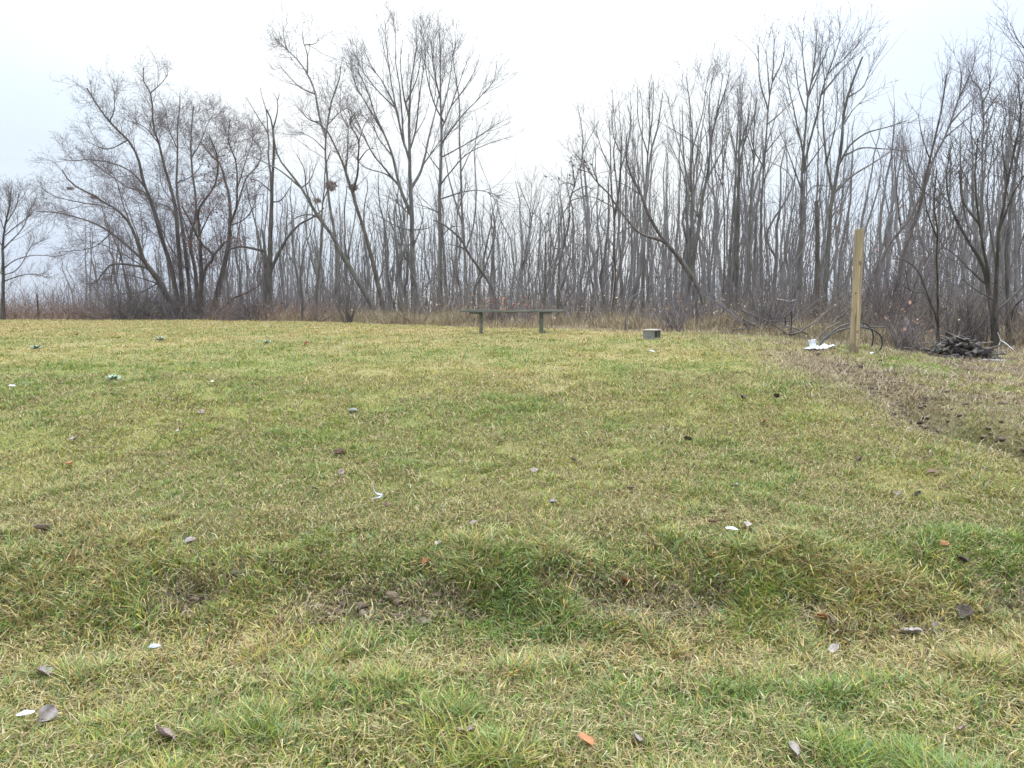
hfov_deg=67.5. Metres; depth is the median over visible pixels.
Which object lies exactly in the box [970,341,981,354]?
firewood log
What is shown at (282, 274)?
wood tree
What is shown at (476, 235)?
wood tree
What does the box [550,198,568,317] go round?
wood tree
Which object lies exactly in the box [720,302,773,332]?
brush branch
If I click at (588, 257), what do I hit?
wood
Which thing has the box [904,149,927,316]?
wood tree
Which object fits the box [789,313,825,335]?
dead branch
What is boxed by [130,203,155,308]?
wood tree
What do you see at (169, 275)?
wood tree
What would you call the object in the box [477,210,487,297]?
wood tree
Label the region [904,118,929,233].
wood tree
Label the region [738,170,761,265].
wood tree
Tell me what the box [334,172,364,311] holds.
wood tree
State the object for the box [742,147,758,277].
wood tree
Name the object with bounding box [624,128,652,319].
wood tree
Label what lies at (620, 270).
wood tree
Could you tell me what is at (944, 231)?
wood tree
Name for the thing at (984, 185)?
wood tree
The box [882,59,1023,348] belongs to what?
bare tree
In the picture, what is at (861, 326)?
brush branch
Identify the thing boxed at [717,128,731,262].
wood tree
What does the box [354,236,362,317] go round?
wood tree
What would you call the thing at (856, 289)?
wooden post
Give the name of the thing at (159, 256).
wood tree
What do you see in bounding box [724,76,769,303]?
bare tree
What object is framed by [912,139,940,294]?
wood tree
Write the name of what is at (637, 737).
fallen leaf
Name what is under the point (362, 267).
wood tree
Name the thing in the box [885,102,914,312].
wood tree
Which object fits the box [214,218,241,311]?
wood tree
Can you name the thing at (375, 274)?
bare tree
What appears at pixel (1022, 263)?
wood tree
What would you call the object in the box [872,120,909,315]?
wood tree
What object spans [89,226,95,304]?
wood tree
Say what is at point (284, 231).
wood tree
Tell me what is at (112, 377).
weed rosette
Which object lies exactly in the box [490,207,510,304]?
wood tree
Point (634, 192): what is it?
wood tree
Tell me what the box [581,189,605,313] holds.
wood tree
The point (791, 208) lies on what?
wood tree
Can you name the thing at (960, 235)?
wood tree
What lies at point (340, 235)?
wood tree
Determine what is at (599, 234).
wood tree
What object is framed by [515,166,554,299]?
bare tree
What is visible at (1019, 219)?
wood tree
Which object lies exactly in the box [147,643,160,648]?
white scrap
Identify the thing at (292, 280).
wood tree
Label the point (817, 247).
bare tree
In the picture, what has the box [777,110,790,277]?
wood tree
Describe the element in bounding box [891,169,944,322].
wood tree
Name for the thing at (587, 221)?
wood tree
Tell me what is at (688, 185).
wood tree
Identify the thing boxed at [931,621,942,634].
fallen leaf
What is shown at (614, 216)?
bare tree
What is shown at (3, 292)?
bare tree
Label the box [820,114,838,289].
wood tree
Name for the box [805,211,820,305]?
wood tree
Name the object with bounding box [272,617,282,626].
fallen leaf
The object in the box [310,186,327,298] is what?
wood tree
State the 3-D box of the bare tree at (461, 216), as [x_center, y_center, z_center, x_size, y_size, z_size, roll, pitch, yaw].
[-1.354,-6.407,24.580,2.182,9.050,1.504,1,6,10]
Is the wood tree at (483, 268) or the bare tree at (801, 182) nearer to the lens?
the bare tree at (801, 182)
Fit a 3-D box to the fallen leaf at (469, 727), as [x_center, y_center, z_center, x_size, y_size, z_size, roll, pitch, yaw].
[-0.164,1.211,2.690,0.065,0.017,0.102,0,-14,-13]
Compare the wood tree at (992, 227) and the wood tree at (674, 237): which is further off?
the wood tree at (674, 237)
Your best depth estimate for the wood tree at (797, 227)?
48.30 m
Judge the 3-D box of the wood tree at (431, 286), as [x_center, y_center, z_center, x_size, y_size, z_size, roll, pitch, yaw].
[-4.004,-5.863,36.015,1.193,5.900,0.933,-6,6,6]
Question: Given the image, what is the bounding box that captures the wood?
[46,151,1023,327]
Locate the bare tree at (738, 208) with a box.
[718,69,767,313]
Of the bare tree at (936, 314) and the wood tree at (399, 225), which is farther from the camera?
the wood tree at (399, 225)
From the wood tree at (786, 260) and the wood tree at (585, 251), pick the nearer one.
the wood tree at (786, 260)
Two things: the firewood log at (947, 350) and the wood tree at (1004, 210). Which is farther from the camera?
the wood tree at (1004, 210)
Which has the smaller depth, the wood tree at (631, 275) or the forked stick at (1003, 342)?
the forked stick at (1003, 342)
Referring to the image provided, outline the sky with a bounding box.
[0,0,1023,314]
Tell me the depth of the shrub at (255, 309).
27.02 m
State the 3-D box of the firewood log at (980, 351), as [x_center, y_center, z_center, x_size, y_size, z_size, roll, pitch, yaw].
[7.400,-0.511,12.147,0.401,0.056,0.072,-13,-21,15]
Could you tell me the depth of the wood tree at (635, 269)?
24.12 m
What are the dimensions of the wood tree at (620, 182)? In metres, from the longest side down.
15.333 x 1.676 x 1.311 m
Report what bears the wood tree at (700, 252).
on the ground at (440, 475)
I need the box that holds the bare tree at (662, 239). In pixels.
[558,115,710,322]
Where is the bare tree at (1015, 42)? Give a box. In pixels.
[982,0,1023,139]
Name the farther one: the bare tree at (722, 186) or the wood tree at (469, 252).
the wood tree at (469, 252)
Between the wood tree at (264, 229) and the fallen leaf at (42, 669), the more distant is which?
the wood tree at (264, 229)
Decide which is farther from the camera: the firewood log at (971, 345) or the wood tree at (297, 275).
the wood tree at (297, 275)
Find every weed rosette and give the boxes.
[30,345,41,348]
[105,374,122,379]
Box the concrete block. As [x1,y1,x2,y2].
[643,329,660,339]
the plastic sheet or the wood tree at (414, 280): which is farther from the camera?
the wood tree at (414, 280)
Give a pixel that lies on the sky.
(568, 49)
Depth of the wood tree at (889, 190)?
41.88 m
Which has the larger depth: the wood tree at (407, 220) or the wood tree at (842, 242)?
the wood tree at (407, 220)
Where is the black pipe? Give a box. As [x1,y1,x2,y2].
[819,322,882,351]
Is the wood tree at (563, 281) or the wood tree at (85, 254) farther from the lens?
the wood tree at (85, 254)
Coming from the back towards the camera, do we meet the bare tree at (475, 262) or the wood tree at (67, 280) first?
the wood tree at (67, 280)
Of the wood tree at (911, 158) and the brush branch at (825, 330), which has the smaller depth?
the brush branch at (825, 330)
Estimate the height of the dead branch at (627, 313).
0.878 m
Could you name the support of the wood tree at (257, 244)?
on the ground at (440, 475)
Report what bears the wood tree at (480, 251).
on the ground at (440, 475)
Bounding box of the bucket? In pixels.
[808,339,816,345]
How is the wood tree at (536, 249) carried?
on the ground at (440, 475)
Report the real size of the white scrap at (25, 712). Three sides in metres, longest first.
0.060 x 0.022 x 0.011 m
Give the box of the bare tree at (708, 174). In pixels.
[655,29,753,322]
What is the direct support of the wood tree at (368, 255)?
on the ground at (440, 475)
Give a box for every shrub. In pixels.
[44,254,210,320]
[111,278,235,319]
[201,278,298,320]
[321,268,373,322]
[471,284,517,324]
[490,294,540,326]
[661,294,694,331]
[665,275,736,328]
[697,257,827,330]
[827,204,984,330]
[876,301,949,352]
[908,287,1023,346]
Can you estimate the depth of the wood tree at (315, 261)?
31.24 m
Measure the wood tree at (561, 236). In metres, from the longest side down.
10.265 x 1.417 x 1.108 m
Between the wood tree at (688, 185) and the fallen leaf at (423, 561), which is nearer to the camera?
the fallen leaf at (423, 561)
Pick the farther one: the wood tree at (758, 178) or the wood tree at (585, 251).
the wood tree at (758, 178)
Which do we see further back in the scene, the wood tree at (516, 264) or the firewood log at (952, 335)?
the wood tree at (516, 264)
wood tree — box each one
[57,249,79,312]
[77,197,87,310]
[83,216,102,317]
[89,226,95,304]
[92,245,107,310]
[101,207,121,307]
[111,210,130,308]
[120,206,142,300]
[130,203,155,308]
[145,220,164,299]
[151,235,162,301]
[163,213,177,299]
[165,219,179,290]
[191,253,211,302]
[204,229,214,298]
[208,211,234,314]
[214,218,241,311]
[229,220,234,298]
[233,196,244,314]
[234,226,250,313]
[235,227,260,306]
[238,199,250,295]
[240,165,274,310]
[247,233,266,293]
[249,183,267,296]
[253,177,265,298]
[256,175,277,312]
[274,184,285,313]
[276,173,289,307]
[278,198,292,298]
[281,172,299,313]
[283,187,313,311]
[284,187,295,306]
[288,211,306,314]
[295,196,319,306]
[297,189,316,308]
[300,238,312,310]
[304,226,330,313]
[307,180,327,306]
[309,226,331,312]
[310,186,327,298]
[331,172,348,316]
[333,220,342,309]
[333,230,344,308]
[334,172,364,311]
[346,236,366,308]
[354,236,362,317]
[358,169,377,314]
[367,156,394,315]
[368,205,376,294]
[369,170,421,314]
[373,188,399,306]
[378,218,400,310]
[378,225,407,309]
[385,169,420,312]
[385,201,407,315]
[389,194,425,315]
[394,169,425,305]
[401,169,408,286]
[402,168,409,251]
[409,236,423,285]
[415,202,435,311]
[427,195,437,310]
[432,211,442,308]
[442,207,460,303]
[448,168,472,308]
[448,223,469,309]
[463,179,472,306]
[466,191,486,303]
[472,194,510,315]
[476,193,489,308]
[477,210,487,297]
[480,199,497,308]
[482,180,498,312]
[485,197,513,285]
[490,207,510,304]
[491,203,531,315]
[501,231,507,298]
[509,203,522,309]
[515,179,536,315]
[515,188,545,303]
[517,226,539,318]
[518,212,528,305]
[535,184,547,317]
[535,214,550,277]
[538,178,579,307]
[540,183,555,309]
[541,196,578,309]
[544,172,582,310]
[549,189,576,316]
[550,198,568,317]
[551,163,571,317]
[556,233,585,313]
[560,220,581,320]
[563,102,608,318]
[575,198,589,307]
[578,182,606,319]
[579,186,595,319]
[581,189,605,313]
[582,143,605,313]
[587,229,602,308]
[589,180,604,317]
[599,171,615,317]
[600,182,632,316]
[609,98,627,260]
[612,89,626,314]
[614,93,636,313]
[616,134,643,306]
[616,142,642,313]
[623,139,641,318]
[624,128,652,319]
[626,75,675,316]
[627,128,648,245]
[627,185,641,320]
[628,75,659,306]
[630,97,643,313]
[643,147,678,321]
[646,159,656,316]
[646,183,677,319]
[649,186,662,282]
[657,112,707,319]
[657,119,676,319]
[662,118,673,309]
[666,179,676,305]
[671,198,677,301]
[672,97,686,312]
[677,89,721,311]
[678,96,704,318]
[678,108,718,321]
[679,131,703,306]
[680,112,700,318]
[688,175,708,302]
[695,93,725,312]
[698,186,721,315]
[701,110,720,280]
[706,121,746,288]
[711,88,727,304]
[716,95,789,315]
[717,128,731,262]
[723,117,752,294]
[725,71,756,282]
[733,171,758,313]
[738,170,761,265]
[740,109,772,309]
[740,115,753,264]
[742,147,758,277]
[744,124,770,306]
[755,121,773,299]
[758,137,794,312]
[774,174,798,309]
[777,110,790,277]
[778,198,810,302]
[781,116,812,308]
[784,174,810,294]
[785,169,827,318]
[785,194,807,300]
[790,123,819,314]
[792,113,816,321]
[800,139,812,317]
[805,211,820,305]
[813,115,836,273]
[813,130,828,289]
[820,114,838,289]
[820,156,862,297]
[822,110,862,315]
[833,102,866,317]
[838,136,858,311]
[840,113,898,320]
[840,187,853,308]
[867,80,905,329]
[872,115,904,318]
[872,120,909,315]
[872,128,914,320]
[882,163,907,289]
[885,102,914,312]
[889,120,914,284]
[890,115,917,317]
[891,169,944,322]
[893,136,918,321]
[895,114,928,315]
[899,120,924,311]
[901,140,920,293]
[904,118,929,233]
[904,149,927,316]
[907,116,937,310]
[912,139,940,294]
[917,202,932,269]
[924,162,956,323]
[925,114,941,303]
[932,106,957,309]
[932,180,955,327]
[939,155,992,278]
[940,176,970,307]
[941,141,976,290]
[945,143,974,317]
[951,91,979,319]
[957,134,978,303]
[958,148,986,293]
[960,166,992,326]
[961,131,985,290]
[968,133,1002,326]
[970,127,995,310]
[971,89,994,287]
[973,153,1023,264]
[977,165,1002,283]
[978,106,997,289]
[978,191,1020,325]
[984,78,1023,311]
[988,69,1022,304]
[992,123,1012,196]
[994,85,1020,318]
[996,118,1023,324]
[998,68,1023,321]
[999,179,1023,320]
[1001,146,1013,310]
[1011,117,1023,233]
[1012,128,1023,283]
[1016,144,1023,290]
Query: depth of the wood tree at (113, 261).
36.59 m
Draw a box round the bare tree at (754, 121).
[738,91,778,304]
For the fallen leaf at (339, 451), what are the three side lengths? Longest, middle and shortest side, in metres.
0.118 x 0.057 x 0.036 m
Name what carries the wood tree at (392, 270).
on the ground at (440, 475)
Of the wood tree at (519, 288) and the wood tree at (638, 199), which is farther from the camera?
the wood tree at (638, 199)
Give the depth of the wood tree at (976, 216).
46.10 m
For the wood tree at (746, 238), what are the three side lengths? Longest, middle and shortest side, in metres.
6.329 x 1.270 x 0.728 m
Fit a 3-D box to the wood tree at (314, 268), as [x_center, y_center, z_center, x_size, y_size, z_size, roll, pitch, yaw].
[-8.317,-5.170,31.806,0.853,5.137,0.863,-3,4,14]
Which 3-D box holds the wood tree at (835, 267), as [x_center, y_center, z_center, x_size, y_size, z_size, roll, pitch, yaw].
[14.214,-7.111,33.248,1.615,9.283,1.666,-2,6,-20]
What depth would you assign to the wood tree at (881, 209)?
24.24 m
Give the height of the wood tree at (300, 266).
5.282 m
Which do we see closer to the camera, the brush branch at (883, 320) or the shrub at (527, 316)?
the brush branch at (883, 320)
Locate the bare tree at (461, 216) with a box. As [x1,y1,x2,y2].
[437,42,506,309]
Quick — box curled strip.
[373,485,382,498]
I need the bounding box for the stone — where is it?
[349,408,357,411]
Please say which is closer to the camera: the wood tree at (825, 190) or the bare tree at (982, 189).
the bare tree at (982, 189)
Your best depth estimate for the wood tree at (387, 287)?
26.27 m
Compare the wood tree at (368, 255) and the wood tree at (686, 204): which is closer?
the wood tree at (686, 204)
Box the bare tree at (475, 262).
[431,209,500,320]
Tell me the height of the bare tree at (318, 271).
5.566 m
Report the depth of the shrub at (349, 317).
22.31 m
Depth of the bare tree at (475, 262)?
21.76 m
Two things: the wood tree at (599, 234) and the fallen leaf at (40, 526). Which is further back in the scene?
the wood tree at (599, 234)
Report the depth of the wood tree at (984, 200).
26.73 m
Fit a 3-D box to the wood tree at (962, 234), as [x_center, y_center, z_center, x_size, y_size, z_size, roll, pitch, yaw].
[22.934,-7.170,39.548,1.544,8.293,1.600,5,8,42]
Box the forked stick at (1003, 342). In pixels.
[997,332,1013,353]
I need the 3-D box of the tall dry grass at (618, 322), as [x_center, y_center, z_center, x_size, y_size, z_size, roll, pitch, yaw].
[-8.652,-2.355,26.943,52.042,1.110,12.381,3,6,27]
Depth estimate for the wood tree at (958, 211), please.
51.09 m
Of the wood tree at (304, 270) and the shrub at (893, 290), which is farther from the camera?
the wood tree at (304, 270)
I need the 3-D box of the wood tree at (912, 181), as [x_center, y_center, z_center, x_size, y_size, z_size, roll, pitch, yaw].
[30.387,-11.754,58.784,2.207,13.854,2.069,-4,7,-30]
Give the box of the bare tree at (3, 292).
[0,175,82,319]
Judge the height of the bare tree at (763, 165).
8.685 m
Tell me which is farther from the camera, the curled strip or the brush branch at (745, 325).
the brush branch at (745, 325)
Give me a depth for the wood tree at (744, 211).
35.11 m
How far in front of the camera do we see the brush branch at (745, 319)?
14.64 m
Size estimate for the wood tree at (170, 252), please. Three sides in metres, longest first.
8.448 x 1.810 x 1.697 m
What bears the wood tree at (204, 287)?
on the ground at (440, 475)
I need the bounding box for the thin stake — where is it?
[36,292,38,318]
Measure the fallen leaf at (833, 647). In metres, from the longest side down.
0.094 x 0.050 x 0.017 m
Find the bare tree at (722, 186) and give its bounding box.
[708,82,736,311]
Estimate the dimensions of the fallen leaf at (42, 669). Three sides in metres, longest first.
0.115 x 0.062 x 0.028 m
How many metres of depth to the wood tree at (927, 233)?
30.80 m
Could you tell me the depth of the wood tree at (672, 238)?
49.33 m
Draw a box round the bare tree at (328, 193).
[253,0,368,311]
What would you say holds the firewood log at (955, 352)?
on the firewood log
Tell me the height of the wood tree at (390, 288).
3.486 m
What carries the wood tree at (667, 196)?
on the ground at (440, 475)
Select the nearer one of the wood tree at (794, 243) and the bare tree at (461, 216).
the bare tree at (461, 216)
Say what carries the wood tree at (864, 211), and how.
on the ground at (440, 475)
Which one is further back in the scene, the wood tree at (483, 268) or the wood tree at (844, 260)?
the wood tree at (844, 260)
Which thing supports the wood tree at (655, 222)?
on the ground at (440, 475)
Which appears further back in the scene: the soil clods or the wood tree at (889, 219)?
the wood tree at (889, 219)
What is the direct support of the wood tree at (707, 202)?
on the ground at (440, 475)
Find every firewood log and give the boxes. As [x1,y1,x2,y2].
[934,348,949,352]
[942,349,964,356]
[943,354,959,358]
[944,346,969,353]
[947,332,969,342]
[953,339,968,342]
[964,347,992,355]
[968,343,975,347]
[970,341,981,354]
[975,344,991,354]
[976,354,992,356]
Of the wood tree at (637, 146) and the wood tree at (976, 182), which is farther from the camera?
the wood tree at (976, 182)
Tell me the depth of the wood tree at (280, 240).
57.80 m
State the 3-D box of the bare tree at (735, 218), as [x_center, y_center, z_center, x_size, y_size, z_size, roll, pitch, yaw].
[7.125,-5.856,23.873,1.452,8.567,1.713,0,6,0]
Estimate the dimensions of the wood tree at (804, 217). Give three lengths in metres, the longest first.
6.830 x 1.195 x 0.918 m
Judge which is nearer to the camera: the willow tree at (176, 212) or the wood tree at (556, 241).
the willow tree at (176, 212)
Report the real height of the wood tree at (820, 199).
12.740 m
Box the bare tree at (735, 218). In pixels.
[720,57,764,315]
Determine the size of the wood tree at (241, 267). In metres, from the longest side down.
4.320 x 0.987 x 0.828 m
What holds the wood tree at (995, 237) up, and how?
on the ground at (440, 475)
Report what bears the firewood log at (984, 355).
on the broken stick
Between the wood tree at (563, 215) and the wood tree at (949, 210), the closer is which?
the wood tree at (563, 215)
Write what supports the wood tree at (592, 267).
on the ground at (440, 475)
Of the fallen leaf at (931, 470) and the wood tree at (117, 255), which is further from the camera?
the wood tree at (117, 255)
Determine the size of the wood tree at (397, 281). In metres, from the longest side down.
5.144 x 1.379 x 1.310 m
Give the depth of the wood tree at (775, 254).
23.61 m
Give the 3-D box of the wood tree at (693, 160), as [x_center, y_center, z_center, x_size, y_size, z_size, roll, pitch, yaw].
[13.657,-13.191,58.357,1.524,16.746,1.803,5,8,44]
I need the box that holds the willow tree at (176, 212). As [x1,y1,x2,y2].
[16,39,292,317]
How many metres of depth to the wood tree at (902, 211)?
55.30 m
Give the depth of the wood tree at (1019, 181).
52.46 m
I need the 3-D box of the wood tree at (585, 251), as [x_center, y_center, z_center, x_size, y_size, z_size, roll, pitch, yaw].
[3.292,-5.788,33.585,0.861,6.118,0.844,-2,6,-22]
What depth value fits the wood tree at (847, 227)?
44.04 m
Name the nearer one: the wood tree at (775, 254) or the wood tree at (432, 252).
the wood tree at (775, 254)
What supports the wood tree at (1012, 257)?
on the ground at (440, 475)
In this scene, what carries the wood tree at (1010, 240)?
on the ground at (440, 475)
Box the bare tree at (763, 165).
[727,10,804,312]
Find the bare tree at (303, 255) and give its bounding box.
[292,183,318,320]
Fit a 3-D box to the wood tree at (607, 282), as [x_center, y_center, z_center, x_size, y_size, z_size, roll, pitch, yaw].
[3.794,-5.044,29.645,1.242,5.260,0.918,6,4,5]
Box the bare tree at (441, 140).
[383,4,531,316]
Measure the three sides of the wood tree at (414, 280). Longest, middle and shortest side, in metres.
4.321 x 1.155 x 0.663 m
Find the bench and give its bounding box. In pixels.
[460,310,563,333]
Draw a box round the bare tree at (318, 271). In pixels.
[303,143,340,320]
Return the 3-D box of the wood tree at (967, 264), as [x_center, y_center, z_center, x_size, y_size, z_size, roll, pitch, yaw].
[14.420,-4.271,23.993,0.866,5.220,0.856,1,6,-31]
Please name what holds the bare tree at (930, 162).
on the ground at (440, 475)
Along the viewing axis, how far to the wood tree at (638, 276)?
23.43 m
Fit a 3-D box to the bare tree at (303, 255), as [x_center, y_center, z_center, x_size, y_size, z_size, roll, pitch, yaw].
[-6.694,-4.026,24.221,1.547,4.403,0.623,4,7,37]
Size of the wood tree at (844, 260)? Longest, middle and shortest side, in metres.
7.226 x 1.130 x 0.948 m
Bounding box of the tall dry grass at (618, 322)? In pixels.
[7,303,1023,351]
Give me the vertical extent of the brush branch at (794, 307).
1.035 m
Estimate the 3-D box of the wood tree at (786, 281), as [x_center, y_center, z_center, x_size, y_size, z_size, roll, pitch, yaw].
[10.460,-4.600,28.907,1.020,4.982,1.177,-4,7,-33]
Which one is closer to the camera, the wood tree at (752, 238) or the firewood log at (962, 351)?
the firewood log at (962, 351)
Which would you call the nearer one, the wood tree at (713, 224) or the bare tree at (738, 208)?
the bare tree at (738, 208)
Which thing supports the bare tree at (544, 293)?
on the ground at (440, 475)
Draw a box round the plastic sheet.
[802,344,835,348]
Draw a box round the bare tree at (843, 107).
[800,29,948,329]
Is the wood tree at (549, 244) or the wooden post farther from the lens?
the wood tree at (549, 244)
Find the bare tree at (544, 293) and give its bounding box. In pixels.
[513,181,562,321]
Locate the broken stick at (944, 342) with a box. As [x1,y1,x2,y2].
[921,342,967,345]
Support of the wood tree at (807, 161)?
on the ground at (440, 475)
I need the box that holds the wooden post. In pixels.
[849,228,863,352]
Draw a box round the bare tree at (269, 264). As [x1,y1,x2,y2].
[222,87,323,314]
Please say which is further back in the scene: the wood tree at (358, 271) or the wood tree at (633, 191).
the wood tree at (633, 191)
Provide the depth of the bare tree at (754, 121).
21.82 m
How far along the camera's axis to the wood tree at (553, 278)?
26.04 m
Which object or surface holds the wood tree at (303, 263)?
on the ground at (440, 475)
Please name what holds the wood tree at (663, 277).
on the ground at (440, 475)
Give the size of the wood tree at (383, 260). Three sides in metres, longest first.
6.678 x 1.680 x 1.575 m
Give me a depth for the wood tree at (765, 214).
53.51 m
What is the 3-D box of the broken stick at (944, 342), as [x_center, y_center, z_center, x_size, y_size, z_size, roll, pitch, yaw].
[7.005,-0.635,12.369,0.728,0.082,0.127,3,6,26]
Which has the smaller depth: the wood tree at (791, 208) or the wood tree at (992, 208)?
the wood tree at (992, 208)
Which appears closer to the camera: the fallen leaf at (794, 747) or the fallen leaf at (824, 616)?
the fallen leaf at (794, 747)
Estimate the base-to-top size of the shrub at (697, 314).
1.289 m
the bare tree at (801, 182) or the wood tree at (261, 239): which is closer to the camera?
the bare tree at (801, 182)
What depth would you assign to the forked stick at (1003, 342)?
12.31 m
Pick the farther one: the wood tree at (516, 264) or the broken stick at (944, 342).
the wood tree at (516, 264)
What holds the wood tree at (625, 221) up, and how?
on the ground at (440, 475)
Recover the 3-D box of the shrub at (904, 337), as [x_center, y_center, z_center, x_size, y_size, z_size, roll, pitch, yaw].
[6.882,-0.969,13.327,1.425,0.966,1.050,-5,8,-43]
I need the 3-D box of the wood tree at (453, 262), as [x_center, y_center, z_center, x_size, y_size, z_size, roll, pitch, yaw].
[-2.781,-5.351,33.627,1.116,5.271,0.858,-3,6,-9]
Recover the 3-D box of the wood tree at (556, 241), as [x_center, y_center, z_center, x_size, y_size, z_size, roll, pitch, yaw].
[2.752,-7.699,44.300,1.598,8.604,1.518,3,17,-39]
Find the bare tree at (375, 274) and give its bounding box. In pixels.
[291,67,397,315]
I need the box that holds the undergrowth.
[0,108,1023,346]
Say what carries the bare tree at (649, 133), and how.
on the ground at (440, 475)
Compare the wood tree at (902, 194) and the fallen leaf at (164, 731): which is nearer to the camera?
the fallen leaf at (164, 731)
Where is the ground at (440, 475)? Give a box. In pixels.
[0,313,1023,767]
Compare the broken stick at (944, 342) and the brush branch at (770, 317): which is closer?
the broken stick at (944, 342)
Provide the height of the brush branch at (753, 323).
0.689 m
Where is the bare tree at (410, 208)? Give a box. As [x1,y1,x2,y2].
[326,0,472,315]
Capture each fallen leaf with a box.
[33,523,52,529]
[33,704,57,725]
[37,665,53,677]
[155,724,177,742]
[184,536,195,541]
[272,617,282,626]
[333,448,344,453]
[421,557,429,563]
[456,726,474,731]
[579,732,596,749]
[633,731,643,740]
[707,518,719,521]
[789,741,800,757]
[816,612,830,618]
[828,643,838,653]
[900,627,927,633]
[927,468,936,472]
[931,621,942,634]
[939,540,948,545]
[955,601,972,618]
[956,555,969,562]
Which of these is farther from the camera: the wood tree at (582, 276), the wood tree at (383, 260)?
the wood tree at (383, 260)
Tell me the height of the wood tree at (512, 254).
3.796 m
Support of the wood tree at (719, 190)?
on the ground at (440, 475)
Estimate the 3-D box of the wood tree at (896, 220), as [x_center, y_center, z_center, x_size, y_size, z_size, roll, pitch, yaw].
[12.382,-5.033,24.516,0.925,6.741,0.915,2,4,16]
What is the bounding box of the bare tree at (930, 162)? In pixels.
[860,32,1013,325]
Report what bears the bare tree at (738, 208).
on the ground at (440, 475)
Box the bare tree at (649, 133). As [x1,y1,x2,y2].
[620,50,675,317]
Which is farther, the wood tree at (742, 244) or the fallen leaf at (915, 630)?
the wood tree at (742, 244)
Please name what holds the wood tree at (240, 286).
on the ground at (440, 475)
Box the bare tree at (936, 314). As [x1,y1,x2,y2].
[879,134,967,353]
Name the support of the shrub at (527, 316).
on the ground at (440, 475)
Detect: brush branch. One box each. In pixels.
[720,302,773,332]
[725,304,767,328]
[726,316,766,331]
[742,310,809,339]
[743,317,765,329]
[749,294,794,329]
[761,293,794,330]
[763,316,808,334]
[783,290,798,328]
[805,322,839,339]
[830,312,884,333]
[841,307,904,336]
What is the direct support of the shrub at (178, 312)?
on the ground at (440, 475)
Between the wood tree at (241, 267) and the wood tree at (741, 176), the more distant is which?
the wood tree at (241, 267)
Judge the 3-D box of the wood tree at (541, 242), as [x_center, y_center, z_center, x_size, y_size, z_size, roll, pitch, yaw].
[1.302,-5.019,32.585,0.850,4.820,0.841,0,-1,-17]
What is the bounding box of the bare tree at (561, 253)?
[540,148,615,319]
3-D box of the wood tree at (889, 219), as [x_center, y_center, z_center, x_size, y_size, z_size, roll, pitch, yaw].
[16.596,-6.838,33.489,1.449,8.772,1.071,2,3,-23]
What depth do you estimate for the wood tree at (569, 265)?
30.73 m
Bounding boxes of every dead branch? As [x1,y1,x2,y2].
[624,288,639,329]
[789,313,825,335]
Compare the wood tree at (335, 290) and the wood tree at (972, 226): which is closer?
the wood tree at (335, 290)
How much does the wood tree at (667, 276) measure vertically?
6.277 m
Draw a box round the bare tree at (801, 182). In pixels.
[764,0,894,319]
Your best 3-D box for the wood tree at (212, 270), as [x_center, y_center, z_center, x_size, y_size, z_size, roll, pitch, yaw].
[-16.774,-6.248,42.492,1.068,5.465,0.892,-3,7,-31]
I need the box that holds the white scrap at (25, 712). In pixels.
[16,710,34,715]
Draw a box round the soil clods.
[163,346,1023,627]
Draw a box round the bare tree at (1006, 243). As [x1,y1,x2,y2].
[982,41,1023,344]
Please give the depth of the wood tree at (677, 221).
36.07 m
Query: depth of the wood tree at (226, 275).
33.00 m
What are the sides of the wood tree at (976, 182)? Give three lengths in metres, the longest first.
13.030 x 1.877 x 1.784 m
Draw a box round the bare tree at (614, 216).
[575,75,637,319]
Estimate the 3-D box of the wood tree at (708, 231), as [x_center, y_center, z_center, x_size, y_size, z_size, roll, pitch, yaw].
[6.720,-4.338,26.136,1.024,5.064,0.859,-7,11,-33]
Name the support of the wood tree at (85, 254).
on the ground at (440, 475)
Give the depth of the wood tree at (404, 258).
50.28 m
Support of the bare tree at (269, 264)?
on the ground at (440, 475)
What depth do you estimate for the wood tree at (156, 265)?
35.91 m
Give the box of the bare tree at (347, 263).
[233,126,380,314]
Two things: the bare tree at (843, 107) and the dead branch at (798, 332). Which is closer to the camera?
the dead branch at (798, 332)
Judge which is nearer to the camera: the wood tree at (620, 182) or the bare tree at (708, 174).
the bare tree at (708, 174)
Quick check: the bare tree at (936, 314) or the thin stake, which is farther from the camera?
the thin stake
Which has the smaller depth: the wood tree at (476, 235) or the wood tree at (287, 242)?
the wood tree at (476, 235)
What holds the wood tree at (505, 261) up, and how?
on the ground at (440, 475)
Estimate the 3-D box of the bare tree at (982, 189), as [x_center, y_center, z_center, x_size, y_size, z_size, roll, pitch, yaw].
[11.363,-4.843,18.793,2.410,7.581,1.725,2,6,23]
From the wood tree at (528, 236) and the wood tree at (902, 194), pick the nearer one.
the wood tree at (902, 194)
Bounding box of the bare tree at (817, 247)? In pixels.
[807,60,846,318]
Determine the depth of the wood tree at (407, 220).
42.74 m
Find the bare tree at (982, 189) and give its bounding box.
[929,20,1023,325]

